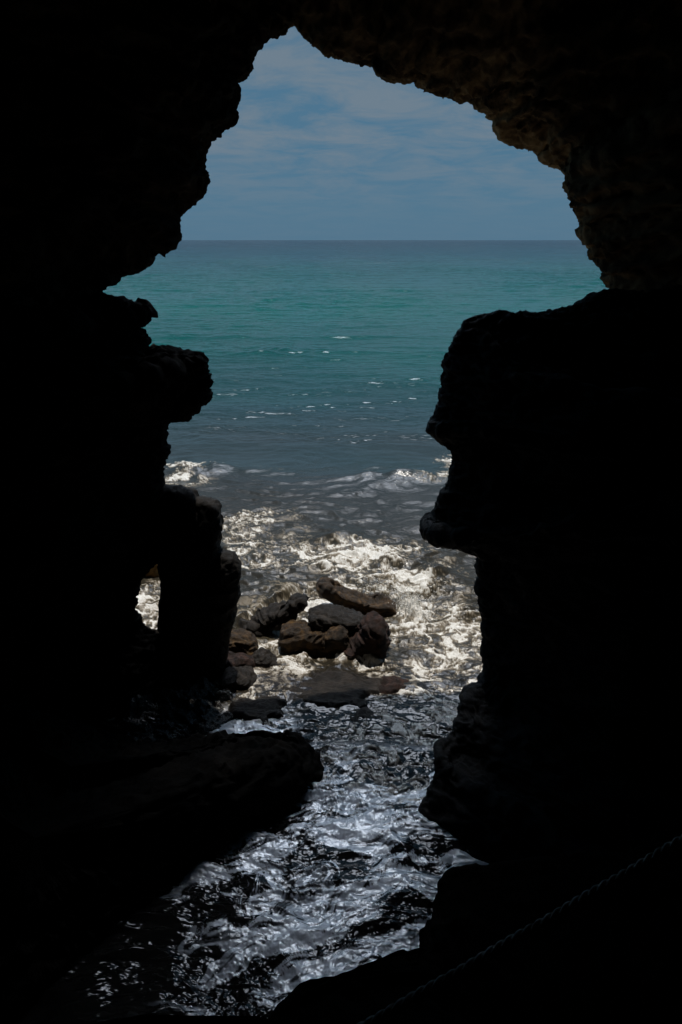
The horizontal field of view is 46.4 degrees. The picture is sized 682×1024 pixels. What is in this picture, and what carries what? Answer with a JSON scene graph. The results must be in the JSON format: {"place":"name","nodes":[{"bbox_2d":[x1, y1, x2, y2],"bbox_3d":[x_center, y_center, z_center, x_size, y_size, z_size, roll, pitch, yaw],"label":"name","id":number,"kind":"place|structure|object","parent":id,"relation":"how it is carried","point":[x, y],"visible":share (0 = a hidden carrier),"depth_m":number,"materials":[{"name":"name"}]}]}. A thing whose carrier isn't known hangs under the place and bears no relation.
{"place":"outdoors","nodes":[
{"label":"outdoors","id":0,"kind":"place"},
{"bbox_2d":[0,291,213,722],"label":"rock wall","id":1,"kind":"structure","parent":0,"point":[98,394],"depth_m":11.45,"materials":[{"name":"black stone"}]},
{"bbox_2d":[93,1014,288,1023],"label":"cave floor","id":2,"kind":"structure","parent":0,"point":[162,1019],"depth_m":1.75,"materials":[{"name":"black stone"}]},
{"bbox_2d":[268,842,681,1023],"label":"rock ledge","id":3,"kind":"object","parent":2,"relation":"on","point":[613,956],"visible":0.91,"depth_m":6.37,"materials":[{"name":"black stone"}]},
{"bbox_2d":[357,834,681,1023],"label":"rope","id":4,"kind":"object","parent":2,"relation":"attached to","point":[480,959],"visible":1,"depth_m":3.77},
{"bbox_2d":[0,240,608,1023],"bbox_3d":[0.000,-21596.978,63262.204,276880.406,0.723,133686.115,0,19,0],"label":"sea","id":5,"kind":"structure","parent":0,"point":[308,452],"depth_m":18.37,"materials":[{"name":"liquid"}]},
{"bbox_2d":[146,564,158,576],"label":"rock","id":6,"kind":"object","parent":5,"relation":"in","point":[153,572],"visible":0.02,"depth_m":17.45,"materials":[{"name":"brown stone"}]},
{"bbox_2d":[0,692,323,1021],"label":"rock shelf","id":7,"kind":"object","parent":5,"relation":"in","point":[102,826],"visible":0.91,"depth_m":9.25,"materials":[{"name":"black stone"}]},
{"bbox_2d":[119,676,234,742],"bbox_3d":[-2.025,3.647,12.605,3.150,1.659,3.100,0,19,0],"label":"rock platform","id":8,"kind":"object","parent":5,"relation":"in","point":[187,704],"visible":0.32,"depth_m":12.34,"materials":[{"name":"stone"}]},
{"bbox_2d":[156,484,241,680],"bbox_3d":[-2.334,1.483,13.220,1.437,4.060,0.764,0,19,0],"label":"rock pillar","id":9,"kind":"object","parent":5,"relation":"in","point":[199,569],"visible":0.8,"depth_m":12.78,"materials":[{"name":"black stone"}]},
{"bbox_2d":[218,665,256,688],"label":"rock","id":10,"kind":"object","parent":5,"relation":"in","point":[239,677],"visible":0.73,"depth_m":13.19,"materials":[{"name":"grey stone"}]},
{"bbox_2d":[224,651,255,669],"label":"rock","id":11,"kind":"object","parent":5,"relation":"in","point":[238,659],"visible":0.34,"depth_m":13.62,"materials":[{"name":"brown stone"}]},
{"bbox_2d":[229,628,258,654],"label":"rock","id":12,"kind":"object","parent":5,"relation":"in","point":[242,640],"visible":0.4,"depth_m":14.08,"materials":[{"name":"brown stone"}]},
{"bbox_2d":[228,696,286,724],"bbox_3d":[-1.263,3.202,12.583,1.300,0.441,1.040,0,19,0],"label":"rock","id":13,"kind":"object","parent":5,"relation":"in","point":[264,708],"visible":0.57,"depth_m":12.45,"materials":[{"name":"grey stone"}]},
{"bbox_2d":[252,647,278,666],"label":"rock","id":14,"kind":"object","parent":5,"relation":"in","point":[262,656],"visible":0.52,"depth_m":13.83,"materials":[{"name":"grey stone"}]},
{"bbox_2d":[238,592,309,636],"bbox_3d":[-1.321,2.005,15.013,1.479,1.024,0.774,0,19,0],"label":"rock","id":15,"kind":"object","parent":5,"relation":"in","point":[267,620],"visible":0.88,"depth_m":14.76,"materials":[{"name":"grey stone"}]},
{"bbox_2d":[277,620,323,656],"bbox_3d":[-0.666,2.378,14.485,1.018,0.739,0.746,0,19,0],"label":"boulder","id":16,"kind":"object","parent":5,"relation":"in","point":[301,635],"visible":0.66,"depth_m":14.20,"materials":[{"name":"brown stone"}]},
{"bbox_2d":[279,670,382,707],"bbox_3d":[-0.112,3.037,13.055,2.600,0.451,1.612,0,19,0],"label":"rock","id":17,"kind":"object","parent":5,"relation":"in","point":[333,689],"visible":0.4,"depth_m":12.95,"materials":[{"name":"grey stone"}]},
{"bbox_2d":[317,625,349,656],"bbox_3d":[-0.111,2.371,14.462,0.765,0.823,0.774,0,19,0],"label":"boulder","id":18,"kind":"object","parent":5,"relation":"in","point":[336,639],"visible":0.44,"depth_m":14.12,"materials":[{"name":"brown stone"}]},
{"bbox_2d":[308,604,363,635],"bbox_3d":[-0.060,2.114,14.658,1.097,0.779,0.784,0,19,0],"label":"boulder","id":19,"kind":"object","parent":5,"relation":"in","point":[323,617],"visible":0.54,"depth_m":14.40,"materials":[{"name":"grey stone"}]},
{"bbox_2d":[316,577,396,616],"bbox_3d":[0.307,1.763,15.914,1.618,0.914,0.679,0,19,0],"label":"rock","id":20,"kind":"object","parent":5,"relation":"in","point":[333,591],"visible":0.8,"depth_m":15.68,"materials":[{"name":"brown stone"}]},
{"bbox_2d":[350,707,373,722],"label":"rock","id":21,"kind":"object","parent":5,"relation":"in","point":[364,712],"visible":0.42,"depth_m":12.37,"materials":[{"name":"grey stone"}]},
{"bbox_2d":[342,611,391,658],"bbox_3d":[0.401,2.310,14.302,1.043,1.015,0.837,0,19,0],"label":"boulder","id":22,"kind":"object","parent":5,"relation":"in","point":[372,634],"visible":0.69,"depth_m":14.00,"materials":[{"name":"brown stone"}]},
{"bbox_2d":[379,675,408,693],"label":"rock","id":23,"kind":"object","parent":5,"relation":"in","point":[391,684],"visible":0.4,"depth_m":13.07,"materials":[{"name":"brown stone"}]},
{"bbox_2d":[364,574,444,620],"bbox_3d":[0.178,1.666,15.594,3.374,0.641,2.543,-10,21,-27],"label":"spray","id":24,"kind":"object","parent":5,"relation":"on","point":[399,593],"visible":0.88,"depth_m":15.87,"materials":[{"name":"white liquid"}]},
{"bbox_2d":[0,0,681,319],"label":"rock arch","id":25,"kind":"object","parent":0,"point":[117,117],"visible":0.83,"depth_m":9.94,"materials":[{"name":"black stone"}]},
{"bbox_2d":[180,26,578,239],"label":"sky","id":26,"kind":"structure","parent":0,"point":[319,147],"materials":[{"name":"blue"}]},
{"bbox_2d":[418,288,681,863],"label":"rock buttress","id":27,"kind":"object","parent":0,"point":[556,511],"visible":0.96,"depth_m":9.84,"materials":[{"name":"black stone"}]}
]}

